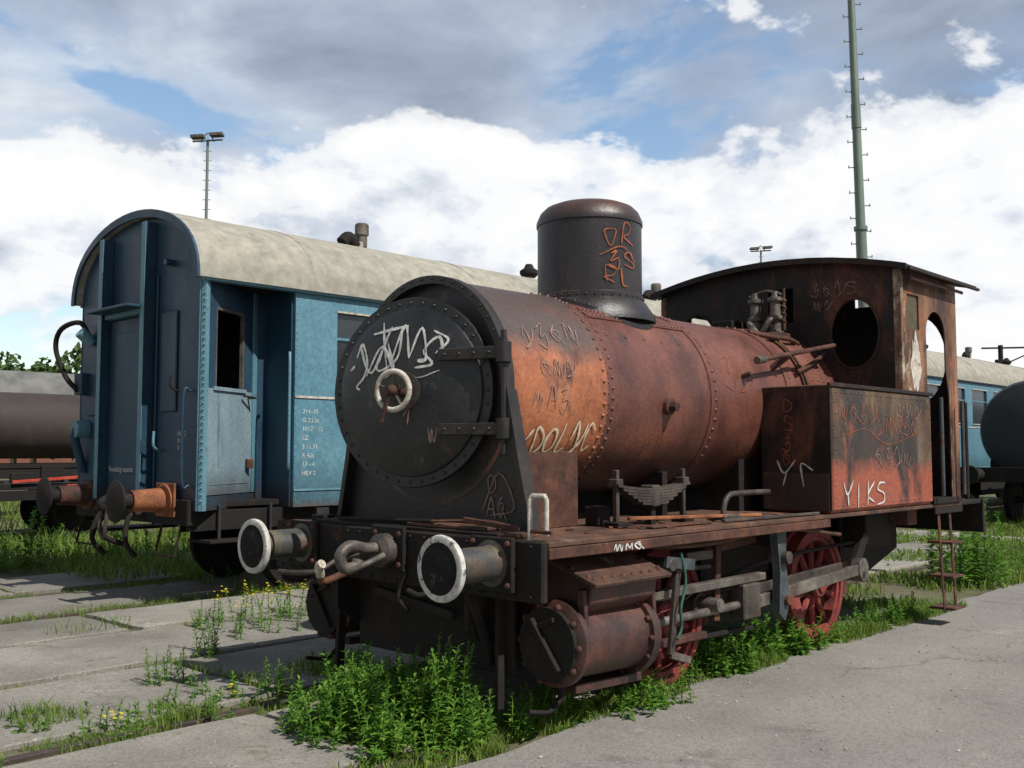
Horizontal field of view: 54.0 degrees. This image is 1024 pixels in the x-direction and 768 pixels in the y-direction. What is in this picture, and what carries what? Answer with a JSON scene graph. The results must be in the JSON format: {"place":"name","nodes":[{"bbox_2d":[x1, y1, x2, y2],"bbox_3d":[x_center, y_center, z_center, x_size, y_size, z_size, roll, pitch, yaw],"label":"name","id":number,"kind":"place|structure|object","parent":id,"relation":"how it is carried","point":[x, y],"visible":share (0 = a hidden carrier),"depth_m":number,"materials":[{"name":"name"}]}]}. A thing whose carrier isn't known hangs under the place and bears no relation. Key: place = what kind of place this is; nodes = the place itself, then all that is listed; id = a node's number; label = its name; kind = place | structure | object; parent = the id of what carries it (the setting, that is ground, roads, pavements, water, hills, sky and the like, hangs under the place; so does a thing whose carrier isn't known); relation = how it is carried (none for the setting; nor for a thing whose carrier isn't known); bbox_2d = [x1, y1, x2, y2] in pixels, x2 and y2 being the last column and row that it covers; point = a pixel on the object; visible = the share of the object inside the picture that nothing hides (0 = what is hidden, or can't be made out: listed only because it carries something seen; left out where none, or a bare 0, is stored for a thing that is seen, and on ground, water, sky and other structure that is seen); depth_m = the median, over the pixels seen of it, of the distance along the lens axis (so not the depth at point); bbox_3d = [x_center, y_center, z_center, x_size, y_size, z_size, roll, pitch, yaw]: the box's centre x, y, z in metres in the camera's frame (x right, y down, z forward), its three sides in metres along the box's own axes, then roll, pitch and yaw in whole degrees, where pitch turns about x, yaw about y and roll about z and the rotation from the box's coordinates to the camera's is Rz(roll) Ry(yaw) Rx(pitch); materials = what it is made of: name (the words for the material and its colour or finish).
{"place":"outdoors","nodes":[
{"label":"outdoors","id":0,"kind":"place"},
{"bbox_2d":[0,490,255,592],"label":"grass meadow","id":1,"kind":"structure","parent":0,"point":[136,562],"depth_m":13.84,"materials":[{"name":"green plant"}]},
{"bbox_2d":[0,529,1023,767],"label":"concrete paving","id":2,"kind":"structure","parent":0,"point":[88,666],"depth_m":7.22,"materials":[{"name":"grey concrete"}]},
{"bbox_2d":[0,596,372,766],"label":"wild weeds","id":3,"kind":"object","parent":2,"relation":"on","point":[212,648],"visible":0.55,"depth_m":6.49,"materials":[{"name":"green plant"}]},
{"bbox_2d":[207,579,307,632],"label":"ragwort flowers","id":4,"kind":"object","parent":2,"relation":"on","point":[268,611],"visible":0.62,"depth_m":9.24,"materials":[{"name":"green plant"}]},
{"bbox_2d":[0,534,1002,767],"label":"grass in joints","id":5,"kind":"structure","parent":2,"relation":"on","point":[544,727],"depth_m":6.13,"materials":[{"name":"green plant"}]},
{"bbox_2d":[0,479,1023,767],"bbox_3d":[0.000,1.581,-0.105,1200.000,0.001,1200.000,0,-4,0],"label":"ground","id":6,"kind":"structure","parent":0,"point":[726,621],"depth_m":10.79,"materials":[{"name":"green plant"}]},
{"bbox_2d":[0,458,73,462],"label":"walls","id":7,"kind":"structure","parent":6,"relation":"on","point":[59,460],"depth_m":90.74,"materials":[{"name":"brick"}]},
{"bbox_2d":[0,370,76,478],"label":"tank wagon","id":8,"kind":"object","parent":6,"relation":"on","point":[31,382],"depth_m":33.72,"materials":[{"name":"metal"}]},
{"bbox_2d":[0,342,81,462],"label":"distant trees","id":9,"kind":"object","parent":6,"relation":"on","point":[41,366],"depth_m":70.24,"materials":[{"name":"green plant"}]},
{"bbox_2d":[0,530,178,541],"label":"railway track","id":10,"kind":"structure","parent":6,"relation":"on","point":[57,531],"depth_m":19.01,"materials":[{"name":"brown metal"}]},
{"bbox_2d":[0,465,103,535],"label":"flat wagon","id":11,"kind":"object","parent":10,"relation":"on","point":[66,515],"visible":0.45,"depth_m":17.78,"materials":[{"name":"red paint"}]},
{"bbox_2d":[0,506,271,587],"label":"tall weeds","id":12,"kind":"object","parent":6,"relation":"on","point":[27,544],"visible":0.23,"depth_m":13.12,"materials":[{"name":"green plant"}]},
{"bbox_2d":[190,132,224,218],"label":"floodlight mast","id":13,"kind":"object","parent":6,"relation":"on","point":[199,137],"visible":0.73,"depth_m":55.83,"materials":[{"name":"metal"}]},
{"bbox_2d":[273,632,697,767],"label":"nettle clump","id":14,"kind":"object","parent":6,"relation":"on","point":[394,712],"visible":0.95,"depth_m":5.49,"materials":[{"name":"green plant"}]},
{"bbox_2d":[0,498,1003,623],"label":"railway track","id":15,"kind":"structure","parent":6,"relation":"on","point":[72,614],"depth_m":10.60,"materials":[{"name":"brown metal"}]},
{"bbox_2d":[36,209,709,587],"bbox_3d":[0.388,0.372,15.661,3.029,4.470,14.300,-4,-5,44],"label":"railway coach","id":16,"kind":"object","parent":15,"relation":"on","point":[202,385],"visible":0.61,"depth_m":10.90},
{"bbox_2d":[107,317,139,492],"bbox_3d":[-4.206,0.254,11.006,0.880,1.950,0.026,-4,-5,44],"label":"gangway door","id":17,"kind":"structure","parent":16,"relation":"in","point":[128,481],"depth_m":11.21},
{"bbox_2d":[113,330,138,473],"bbox_3d":[-4.212,0.202,10.990,0.600,1.550,0.009,-4,-5,44],"label":"gangway door inner","id":18,"kind":"structure","parent":16,"relation":"in","point":[127,344],"depth_m":10.99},
{"bbox_2d":[206,388,251,495],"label":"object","id":19,"kind":"structure","parent":16,"relation":"in","point":[229,413],"depth_m":10.45,"materials":[{"name":"blue metal"}]},
{"bbox_2d":[210,282,252,315],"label":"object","id":20,"kind":"structure","parent":16,"relation":"in","point":[222,295],"depth_m":10.56,"materials":[{"name":"blue glass"}]},
{"bbox_2d":[337,338,349,341],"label":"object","id":21,"kind":"structure","parent":16,"relation":"in","point":[338,339],"depth_m":11.28,"materials":[{"name":"teal metal"}]},
{"bbox_2d":[337,313,367,370],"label":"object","id":22,"kind":"structure","parent":16,"relation":"in","point":[347,324],"depth_m":11.34,"materials":[{"name":"grey"}]},
{"bbox_2d":[338,311,369,316],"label":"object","id":23,"kind":"structure","parent":16,"relation":"in","point":[350,313],"depth_m":11.36,"materials":[{"name":"white paint"}]},
{"bbox_2d":[926,344,1023,498],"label":"railway coach","id":24,"kind":"object","parent":15,"relation":"on","point":[981,383],"visible":0.16,"depth_m":25.61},
{"bbox_2d":[927,384,996,423],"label":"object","id":25,"kind":"structure","parent":24,"relation":"in","point":[977,395],"depth_m":25.53,"materials":[{"name":"grey"}]},
{"bbox_2d":[0,546,1023,767],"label":"railway track","id":26,"kind":"structure","parent":6,"relation":"on","point":[25,757],"depth_m":5.59,"materials":[{"name":"metal"}]},
{"bbox_2d":[238,198,984,715],"bbox_3d":[1.507,0.423,8.339,2.675,3.410,7.250,-4,-5,44],"label":"steam locomotive","id":27,"kind":"object","parent":26,"relation":"on","point":[576,468],"visible":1,"depth_m":6.65,"materials":[{"name":"brown metal"}]},
{"bbox_2d":[335,297,496,487],"bbox_3d":[-0.624,0.048,6.092,1.160,1.160,0.125,-2,-4,28],"label":"smokebox door","id":28,"kind":"structure","parent":27,"relation":"in","point":[457,392],"depth_m":6.02,"materials":[{"name":"black metal"}]},
{"bbox_2d":[749,245,772,261],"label":"floodlight mast","id":29,"kind":"object","parent":6,"relation":"on","point":[758,248],"visible":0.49,"depth_m":100.99,"materials":[{"name":"metal"}]},
{"bbox_2d":[650,537,1023,690],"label":"trackside weeds","id":30,"kind":"object","parent":6,"relation":"on","point":[789,641],"visible":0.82,"depth_m":7.60,"materials":[{"name":"green plant"}]},
{"bbox_2d":[843,0,872,307],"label":"radio mast","id":31,"kind":"object","parent":6,"relation":"on","point":[860,228],"visible":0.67,"depth_m":36.55,"materials":[{"name":"grey metal"}]},
{"bbox_2d":[842,503,1023,610],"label":"grass verge","id":32,"kind":"object","parent":6,"relation":"on","point":[919,578],"depth_m":12.53,"materials":[{"name":"green plant"}]},
{"bbox_2d":[923,496,1023,587],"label":"tall mugwort","id":33,"kind":"object","parent":6,"relation":"on","point":[968,570],"visible":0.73,"depth_m":11.75,"materials":[{"name":"green plant"}]},
{"bbox_2d":[960,381,1023,521],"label":"tank wagon","id":34,"kind":"object","parent":6,"relation":"on","point":[1002,429],"visible":0.97,"depth_m":21.18,"materials":[{"name":"metal"}]},
{"bbox_2d":[981,345,1023,363],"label":"signal mast","id":35,"kind":"object","parent":6,"relation":"on","point":[1000,348],"visible":0.32,"depth_m":48.16,"materials":[{"name":"grey metal"}]},
{"bbox_2d":[0,0,1023,372],"label":"sky","id":36,"kind":"structure","parent":0,"point":[447,129],"materials":[{"name":"white"}]},
{"bbox_2d":[454,582,1023,767],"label":"asphalt pavement","id":37,"kind":"structure","parent":0,"point":[755,726],"depth_m":5.91,"materials":[{"name":"grey asphalt"}]},
{"bbox_2d":[2,561,1023,767],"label":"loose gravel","id":38,"kind":"structure","parent":37,"relation":"on","point":[821,748],"depth_m":6.34,"materials":[{"name":"grey gravel"}]},
{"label":"railway track","id":39,"kind":"structure","parent":0,"visible":0},
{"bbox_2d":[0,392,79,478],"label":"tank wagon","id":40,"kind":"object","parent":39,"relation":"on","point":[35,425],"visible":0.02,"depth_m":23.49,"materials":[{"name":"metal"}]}
]}

